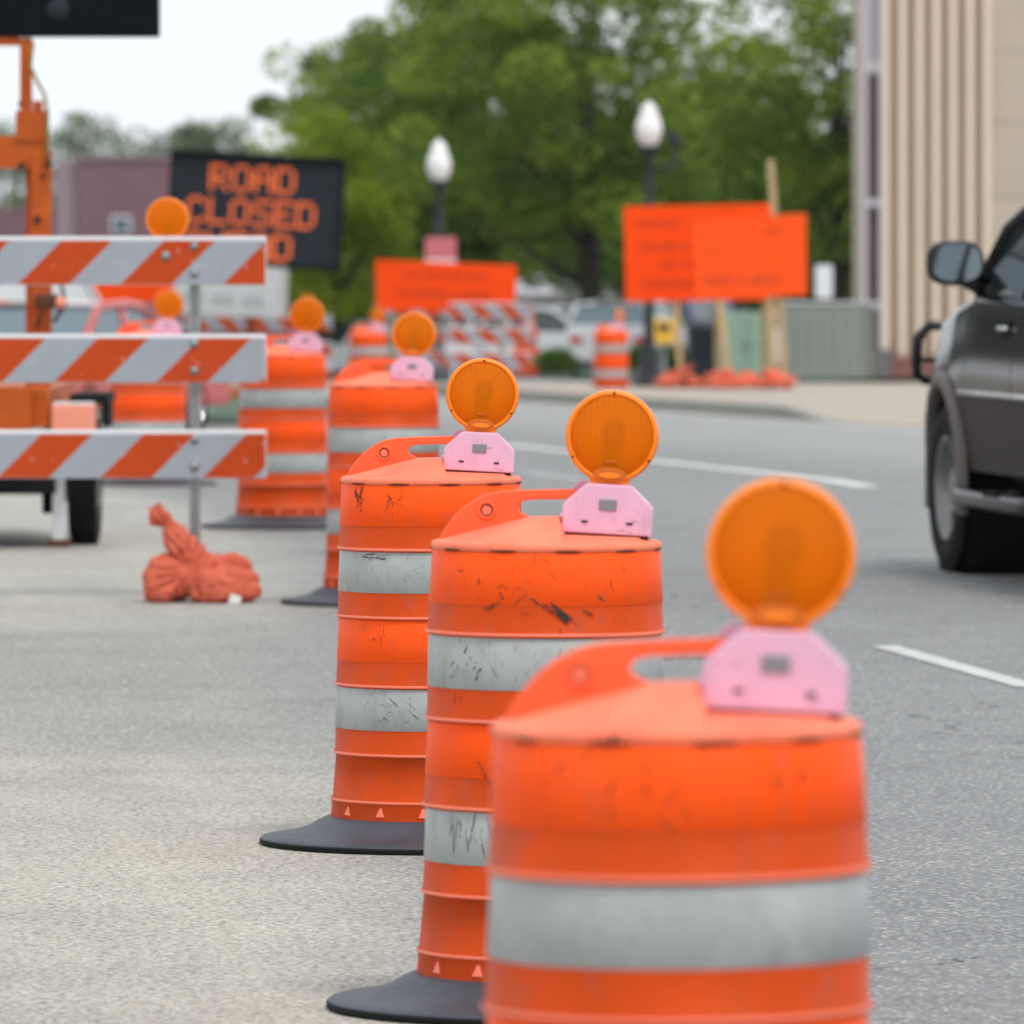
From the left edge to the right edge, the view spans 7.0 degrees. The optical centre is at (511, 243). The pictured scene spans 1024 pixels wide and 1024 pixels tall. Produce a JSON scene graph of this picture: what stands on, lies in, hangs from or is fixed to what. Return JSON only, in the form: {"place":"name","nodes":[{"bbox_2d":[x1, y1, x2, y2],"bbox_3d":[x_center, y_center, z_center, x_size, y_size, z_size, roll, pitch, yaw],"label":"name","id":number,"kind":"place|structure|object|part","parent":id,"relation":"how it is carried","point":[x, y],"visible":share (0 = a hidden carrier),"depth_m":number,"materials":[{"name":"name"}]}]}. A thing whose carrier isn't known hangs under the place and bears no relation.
{"place":"outdoors","nodes":[
{"label":"outdoors","id":0,"kind":"place"},
{"bbox_2d":[0,155,364,341],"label":"brick building","id":1,"kind":"structure","parent":0,"point":[107,195],"depth_m":262.00,"materials":[{"name":"pink brick"}]},
{"bbox_2d":[111,216,130,232],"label":"window","id":2,"kind":"structure","parent":1,"relation":"in","point":[119,224],"depth_m":261.93,"materials":[{"name":"white glass"}]},
{"bbox_2d":[101,397,328,422],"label":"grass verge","id":3,"kind":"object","parent":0,"point":[224,413],"depth_m":124.67,"materials":[{"name":"green plant"}]},
{"bbox_2d":[0,285,101,304],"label":"parked car","id":4,"kind":"object","parent":3,"relation":"on","point":[15,293],"depth_m":121.36,"materials":[{"name":"white paint"}]},
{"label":"window","id":5,"kind":"part","parent":4,"relation":"part of","materials":[{"name":"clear glass"}]},
{"bbox_2d":[93,285,173,410],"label":"construction sign","id":6,"kind":"object","parent":3,"relation":"on","point":[137,293],"depth_m":127.98,"materials":[{"name":"orange reflective sheeting"},{"name":"metal"}]},
{"bbox_2d":[169,149,345,397],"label":"variable message sign","id":7,"kind":"object","parent":3,"relation":"on","point":[290,209],"visible":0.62,"depth_m":114.88,"materials":[{"name":"black metal"}]},
{"bbox_2d":[183,294,331,410],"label":"striped barricade","id":8,"kind":"object","parent":3,"relation":"on","point":[220,323],"visible":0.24,"depth_m":117.98,"materials":[{"name":"white plastic"}]},
{"bbox_2d":[0,0,852,249],"label":"sky","id":9,"kind":"structure","parent":0,"point":[204,62],"materials":[{"name":"white"}]},
{"bbox_2d":[0,263,1023,1023],"bbox_3d":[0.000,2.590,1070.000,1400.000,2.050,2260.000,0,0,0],"label":"road","id":10,"kind":"structure","parent":0,"point":[164,767],"depth_m":25.82,"materials":[{"name":"grey asphalt"}]},
{"bbox_2d":[0,119,55,206],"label":"broadleaf tree","id":11,"kind":"object","parent":10,"relation":"on","point":[15,199],"visible":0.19,"depth_m":389.31,"materials":[{"name":"green plant"}]},
{"bbox_2d":[47,539,69,546],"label":"wood block","id":12,"kind":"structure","parent":10,"relation":"on","point":[58,542],"depth_m":42.98,"materials":[{"name":"brown wood"}]},
{"bbox_2d":[0,0,159,543],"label":"message board trailer","id":13,"kind":"object","parent":10,"relation":"on","point":[25,406],"visible":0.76,"depth_m":43.24,"materials":[{"name":"orange metal"}]},
{"bbox_2d":[51,402,95,429],"bbox_3d":[-2.249,0.894,42.800,0.225,0.161,0.160,0,0,0],"label":"plastic crate","id":14,"kind":"object","parent":13,"relation":"attached to","point":[73,415],"visible":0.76,"depth_m":42.72,"materials":[{"name":"pink plastic"}]},
{"bbox_2d":[49,110,135,206],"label":"broadleaf tree","id":15,"kind":"object","parent":10,"relation":"on","point":[73,142],"visible":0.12,"depth_m":399.60,"materials":[{"name":"green plant"}]},
{"bbox_2d":[0,299,229,429],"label":"parked car","id":16,"kind":"object","parent":10,"relation":"on","point":[96,317],"visible":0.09,"depth_m":87.21,"materials":[{"name":"red paint"}]},
{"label":"window","id":17,"kind":"part","parent":16,"relation":"part of","materials":[{"name":"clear glass"}]},
{"bbox_2d":[0,197,265,597],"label":"striped barricade","id":18,"kind":"object","parent":10,"relation":"on","point":[167,253],"visible":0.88,"depth_m":36.89,"materials":[{"name":"white plastic"}]},
{"bbox_2d":[103,290,216,486],"bbox_3d":[-2.365,0.932,54.200,0.895,1.266,0.895,0,0,-4],"label":"traffic drum","id":19,"kind":"object","parent":10,"relation":"on","point":[149,406],"visible":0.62,"depth_m":54.00,"materials":[{"name":"orange plastic"}]},
{"bbox_2d":[142,502,261,602],"bbox_3d":[-1.353,1.347,36.442,0.528,0.437,0.340,0,0,0],"label":"sandbag","id":20,"kind":"object","parent":10,"relation":"on","point":[188,565],"visible":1,"depth_m":36.34,"materials":[{"name":"orange fabric"}]},
{"bbox_2d":[228,594,240,603],"bbox_3d":[-1.206,1.542,36.262,0.060,0.043,0.040,0,0,0],"label":"paper scrap","id":21,"kind":"object","parent":10,"relation":"on","point":[234,599],"visible":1,"depth_m":36.25,"materials":[{"name":"grey paper"}]},
{"bbox_2d":[202,298,327,529],"bbox_3d":[-1.262,0.932,46.000,0.895,1.266,0.895,0,0,0],"label":"traffic drum","id":22,"kind":"object","parent":10,"relation":"on","point":[284,406],"visible":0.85,"depth_m":45.78,"materials":[{"name":"orange plastic"}]},
{"bbox_2d":[283,321,390,374],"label":"parked car","id":23,"kind":"object","parent":10,"relation":"on","point":[338,336],"visible":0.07,"depth_m":188.65,"materials":[{"name":"white paint"}]},
{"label":"window","id":24,"kind":"part","parent":23,"relation":"part of","materials":[{"name":"black glass"}]},
{"bbox_2d":[281,312,440,606],"bbox_3d":[-0.559,0.932,36.300,0.895,1.266,0.895,0,0,3],"label":"traffic drum","id":25,"kind":"object","parent":10,"relation":"on","point":[368,408],"visible":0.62,"depth_m":36.15,"materials":[{"name":"orange plastic"}]},
{"bbox_2d":[349,309,386,371],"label":"traffic drum","id":26,"kind":"object","parent":10,"relation":"on","point":[367,344],"visible":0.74,"depth_m":107.83,"materials":[{"name":"plastic"}]},
{"bbox_2d":[259,358,521,855],"bbox_3d":[-0.212,0.932,21.780,0.895,1.266,0.895,0,0,0],"label":"traffic drum","id":27,"kind":"object","parent":10,"relation":"on","point":[401,506],"visible":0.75,"depth_m":21.58,"materials":[{"name":"orange plastic"}]},
{"bbox_2d":[375,302,474,374],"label":"striped barricade","id":28,"kind":"object","parent":10,"relation":"on","point":[431,357],"visible":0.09,"depth_m":123.98,"materials":[{"name":"white plastic"}]},
{"bbox_2d":[375,260,516,364],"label":"construction sign","id":29,"kind":"object","parent":10,"relation":"on","point":[419,286],"visible":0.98,"depth_m":121.98,"materials":[{"name":"orange"}]},
{"bbox_2d":[449,303,530,369],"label":"striped barricade","id":30,"kind":"object","parent":10,"relation":"on","point":[508,335],"visible":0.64,"depth_m":120.93,"materials":[{"name":"white plastic"}]},
{"bbox_2d":[326,390,665,1023],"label":"traffic drum","id":31,"kind":"object","parent":10,"relation":"on","point":[518,600],"visible":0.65,"depth_m":16.92,"materials":[{"name":"orange plastic"}]},
{"bbox_2d":[444,306,593,365],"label":"parked car","id":32,"kind":"object","parent":10,"relation":"on","point":[550,322],"visible":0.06,"depth_m":175.28,"materials":[{"name":"white paint"}]},
{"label":"window","id":33,"kind":"part","parent":32,"relation":"part of","materials":[{"name":"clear glass"}]},
{"bbox_2d":[512,314,542,378],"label":"traffic drum","id":34,"kind":"object","parent":10,"relation":"on","point":[532,372],"visible":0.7,"depth_m":164.80,"materials":[{"name":"plastic"}]},
{"bbox_2d":[519,472,587,479],"bbox_3d":[0.270,1.578,56.725,0.110,0.030,3.039,0,0,-7],"label":"lane line","id":35,"kind":"object","parent":10,"relation":"on","point":[556,476],"visible":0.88,"depth_m":56.47,"materials":[{"name":"paint"}]},
{"bbox_2d":[327,385,844,422],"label":"kerb","id":36,"kind":"structure","parent":10,"relation":"on","point":[783,412],"depth_m":97.07,"materials":[{"name":"concrete"}]},
{"bbox_2d":[593,309,628,388],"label":"traffic drum","id":37,"kind":"object","parent":10,"relation":"on","point":[611,366],"visible":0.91,"depth_m":117.30,"materials":[{"name":"plastic"}]},
{"bbox_2d":[566,301,686,366],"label":"parked car","id":38,"kind":"object","parent":10,"relation":"on","point":[586,320],"visible":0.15,"depth_m":167.97,"materials":[{"name":"white paint"}]},
{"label":"window","id":39,"kind":"part","parent":38,"relation":"part of","materials":[{"name":"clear glass"}]},
{"bbox_2d":[524,93,762,303],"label":"broadleaf tree","id":40,"kind":"object","parent":10,"relation":"on","point":[611,270],"visible":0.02,"depth_m":220.82,"materials":[{"name":"green plant"}]},
{"bbox_2d":[481,478,872,1023],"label":"traffic drum","id":41,"kind":"object","parent":10,"relation":"on","point":[679,852],"visible":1,"depth_m":10.44,"materials":[{"name":"orange plastic"}]},
{"bbox_2d":[438,396,924,432],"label":"gutter","id":42,"kind":"object","parent":10,"relation":"on","point":[768,420],"visible":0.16,"depth_m":90.33,"materials":[{"name":"concrete"}]},
{"bbox_2d":[625,299,737,326],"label":"parked car","id":43,"kind":"object","parent":10,"relation":"on","point":[690,311],"visible":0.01,"depth_m":178.24,"materials":[{"name":"blue paint"}]},
{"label":"window","id":44,"kind":"part","parent":43,"relation":"part of","materials":[{"name":"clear glass"}]},
{"bbox_2d":[509,444,879,486],"bbox_3d":[1.122,1.646,62.794,0.140,0.170,18.581,0,0,-7],"label":"lane line","id":45,"kind":"object","parent":10,"relation":"on","point":[814,478],"visible":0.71,"depth_m":58.42,"materials":[{"name":"white paint"}]},
{"bbox_2d":[624,204,770,387],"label":"construction sign","id":46,"kind":"object","parent":10,"relation":"on","point":[659,262],"visible":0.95,"depth_m":119.38,"materials":[{"name":"orange"}]},
{"bbox_2d":[685,319,714,378],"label":"litter bin","id":47,"kind":"object","parent":10,"relation":"on","point":[700,345],"visible":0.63,"depth_m":140.75,"materials":[{"name":"black metal"}]},
{"bbox_2d":[580,30,852,312],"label":"broadleaf tree","id":48,"kind":"object","parent":10,"relation":"on","point":[731,194],"visible":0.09,"depth_m":195.01,"materials":[{"name":"green plant"}]},
{"bbox_2d":[720,313,769,378],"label":"electrical box","id":49,"kind":"object","parent":10,"relation":"on","point":[744,334],"visible":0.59,"depth_m":137.97,"materials":[{"name":"green metal"}]},
{"bbox_2d":[720,317,743,375],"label":"door","id":50,"kind":"structure","parent":49,"relation":"in","point":[734,325],"depth_m":137.96,"materials":[{"name":"green metal"}]},
{"bbox_2d":[748,317,769,375],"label":"door","id":51,"kind":"structure","parent":49,"relation":"in","point":[754,323],"depth_m":137.96,"materials":[{"name":"green metal"}]},
{"bbox_2d":[692,159,806,374],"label":"construction sign","id":52,"kind":"object","parent":10,"relation":"on","point":[758,256],"visible":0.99,"depth_m":117.38,"materials":[{"name":"orange"}]},
{"bbox_2d":[741,120,852,327],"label":"broadleaf tree","id":53,"kind":"object","parent":10,"relation":"on","point":[810,296],"visible":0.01,"depth_m":228.61,"materials":[{"name":"green plant"}]},
{"bbox_2d":[874,646,1023,686],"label":"lane line","id":54,"kind":"object","parent":10,"relation":"on","point":[998,677],"visible":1,"depth_m":30.88,"materials":[{"name":"paint"}]},
{"bbox_2d":[911,206,1023,573],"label":"suv","id":55,"kind":"object","parent":10,"relation":"on","point":[974,458],"visible":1,"depth_m":39.05,"materials":[{"name":"black metal"}]},
{"bbox_3d":[3.257,0.050,37.767,1.670,0.510,3.040,0,0,-8],"label":"window","id":56,"kind":"part","parent":55,"relation":"part of","materials":[{"name":"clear glass"}]},
{"bbox_2d":[230,378,929,428],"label":"sidewalk","id":57,"kind":"structure","parent":0,"point":[894,404],"depth_m":104.01,"materials":[{"name":"concrete"}]},
{"bbox_2d":[245,100,422,377],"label":"broadleaf tree","id":58,"kind":"object","parent":57,"relation":"on","point":[370,220],"visible":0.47,"depth_m":189.08,"materials":[{"name":"green plant"}]},
{"bbox_2d":[427,138,450,381],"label":"street lamp","id":59,"kind":"object","parent":57,"relation":"on","point":[438,164],"visible":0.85,"depth_m":130.90,"materials":[{"name":"white metal"}]},
{"bbox_2d":[425,237,455,374],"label":"sign","id":60,"kind":"object","parent":57,"relation":"on","point":[440,249],"visible":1,"depth_m":122.59,"materials":[{"name":"pink"}]},
{"bbox_2d":[632,100,682,386],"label":"street lamp","id":61,"kind":"object","parent":57,"relation":"on","point":[648,128],"visible":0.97,"depth_m":120.91,"materials":[{"name":"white metal"}]},
{"bbox_2d":[654,375,686,387],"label":"sandbag","id":62,"kind":"object","parent":57,"relation":"on","point":[668,382],"visible":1,"depth_m":117.93,"materials":[{"name":"orange fabric"}]},
{"bbox_2d":[679,373,697,387],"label":"sandbag","id":63,"kind":"object","parent":57,"relation":"on","point":[690,378],"visible":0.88,"depth_m":118.38,"materials":[{"name":"orange fabric"}]},
{"bbox_2d":[661,364,692,376],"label":"sandbag","id":64,"kind":"object","parent":63,"relation":"on","point":[677,372],"visible":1,"depth_m":118.22,"materials":[{"name":"orange fabric"}]},
{"bbox_2d":[688,379,707,388],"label":"sandbag","id":65,"kind":"object","parent":57,"relation":"on","point":[698,384],"visible":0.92,"depth_m":117.40,"materials":[{"name":"orange fabric"}]},
{"bbox_2d":[705,379,726,388],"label":"sandbag","id":66,"kind":"object","parent":57,"relation":"on","point":[716,384],"visible":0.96,"depth_m":116.92,"materials":[{"name":"orange fabric"}]},
{"bbox_2d":[705,369,735,379],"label":"sandbag","id":67,"kind":"object","parent":66,"relation":"on","point":[724,373],"visible":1,"depth_m":117.08,"materials":[{"name":"orange fabric"}]},
{"bbox_2d":[725,375,757,388],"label":"sandbag","id":68,"kind":"object","parent":57,"relation":"on","point":[739,382],"visible":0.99,"depth_m":116.90,"materials":[{"name":"orange fabric"}]},
{"bbox_2d":[739,371,760,378],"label":"sandbag","id":69,"kind":"object","parent":68,"relation":"on","point":[746,373],"visible":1,"depth_m":117.00,"materials":[{"name":"orange fabric"}]},
{"bbox_2d":[750,378,763,388],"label":"sandbag","id":70,"kind":"object","parent":57,"relation":"on","point":[755,383],"visible":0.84,"depth_m":116.91,"materials":[{"name":"orange fabric"}]},
{"bbox_2d":[761,378,784,388],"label":"sandbag","id":71,"kind":"object","parent":57,"relation":"on","point":[770,383],"visible":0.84,"depth_m":116.71,"materials":[{"name":"orange fabric"}]},
{"bbox_2d":[776,376,792,388],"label":"sandbag","id":72,"kind":"object","parent":57,"relation":"on","point":[788,383],"visible":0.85,"depth_m":116.86,"materials":[{"name":"orange fabric"}]},
{"bbox_2d":[761,369,797,381],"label":"sandbag","id":73,"kind":"object","parent":72,"relation":"on","point":[769,373],"visible":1,"depth_m":117.00,"materials":[{"name":"orange fabric"}]},
{"bbox_2d":[782,302,873,378],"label":"utility enclosure","id":74,"kind":"object","parent":57,"relation":"on","point":[828,340],"visible":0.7,"depth_m":140.00,"materials":[{"name":"silver metal"}]},
{"bbox_2d":[815,265,831,301],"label":"street sign","id":75,"kind":"object","parent":74,"relation":"on","point":[823,282],"visible":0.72,"depth_m":147.99,"materials":[{"name":"white metal"}]},
{"bbox_2d":[463,279,760,325],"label":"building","id":76,"kind":"structure","parent":0,"point":[540,298],"depth_m":236.00,"materials":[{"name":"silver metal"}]},
{"bbox_2d":[467,319,484,325],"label":"window","id":77,"kind":"structure","parent":76,"relation":"in","point":[475,321],"depth_m":235.94,"materials":[{"name":"glass"}]},
{"bbox_2d":[387,347,919,382],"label":"lawn","id":78,"kind":"structure","parent":0,"point":[584,373],"depth_m":152.50,"materials":[{"name":"green plant"}]},
{"bbox_2d":[106,115,264,154],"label":"broadleaf tree","id":79,"kind":"object","parent":78,"relation":"on","point":[191,135],"visible":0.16,"depth_m":329.38,"materials":[{"name":"green plant"}]},
{"bbox_2d":[248,15,506,370],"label":"broadleaf tree","id":80,"kind":"object","parent":78,"relation":"on","point":[256,108],"visible":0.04,"depth_m":213.67,"materials":[{"name":"green plant"}]},
{"bbox_2d":[287,223,483,325],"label":"broadleaf tree","id":81,"kind":"object","parent":78,"relation":"on","point":[367,316],"depth_m":230.67,"materials":[{"name":"green plant"}]},
{"bbox_2d":[295,0,607,325],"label":"broadleaf tree","id":82,"kind":"object","parent":78,"relation":"on","point":[480,251],"visible":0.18,"depth_m":198.95,"materials":[{"name":"green plant"}]},
{"bbox_2d":[338,0,767,302],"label":"broadleaf tree","id":83,"kind":"object","parent":78,"relation":"on","point":[567,163],"visible":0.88,"depth_m":182.53,"materials":[{"name":"green plant"}]},
{"bbox_2d":[532,345,580,374],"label":"shrub","id":84,"kind":"object","parent":78,"relation":"on","point":[555,360],"visible":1,"depth_m":159.72,"materials":[{"name":"green plant"}]},
{"bbox_2d":[628,343,660,369],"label":"shrub","id":85,"kind":"object","parent":78,"relation":"on","point":[634,355],"visible":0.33,"depth_m":157.74,"materials":[{"name":"green plant"}]},
{"bbox_2d":[654,319,673,371],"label":"newspaper box","id":86,"kind":"object","parent":78,"relation":"on","point":[664,331],"visible":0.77,"depth_m":150.00,"materials":[{"name":"yellow metal"}]},
{"bbox_2d":[658,323,669,330],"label":"door","id":87,"kind":"structure","parent":86,"relation":"in","point":[661,326],"depth_m":149.97,"materials":[{"name":"glass"}]},
{"bbox_2d":[656,343,686,369],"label":"shrub","id":88,"kind":"object","parent":78,"relation":"on","point":[671,360],"visible":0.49,"depth_m":156.70,"materials":[{"name":"green plant"}]},
{"bbox_2d":[695,0,852,301],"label":"broadleaf tree","id":89,"kind":"object","parent":78,"relation":"on","point":[833,194],"visible":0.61,"depth_m":167.19,"materials":[{"name":"green plant"}]},
{"bbox_2d":[853,0,1023,377],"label":"beige building","id":90,"kind":"structure","parent":0,"point":[938,120],"depth_m":150.02,"materials":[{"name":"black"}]},
{"bbox_2d":[862,0,882,348],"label":"window","id":91,"kind":"structure","parent":90,"relation":"in","point":[872,10],"depth_m":150.01,"materials":[{"name":"grey glass"}]}
]}

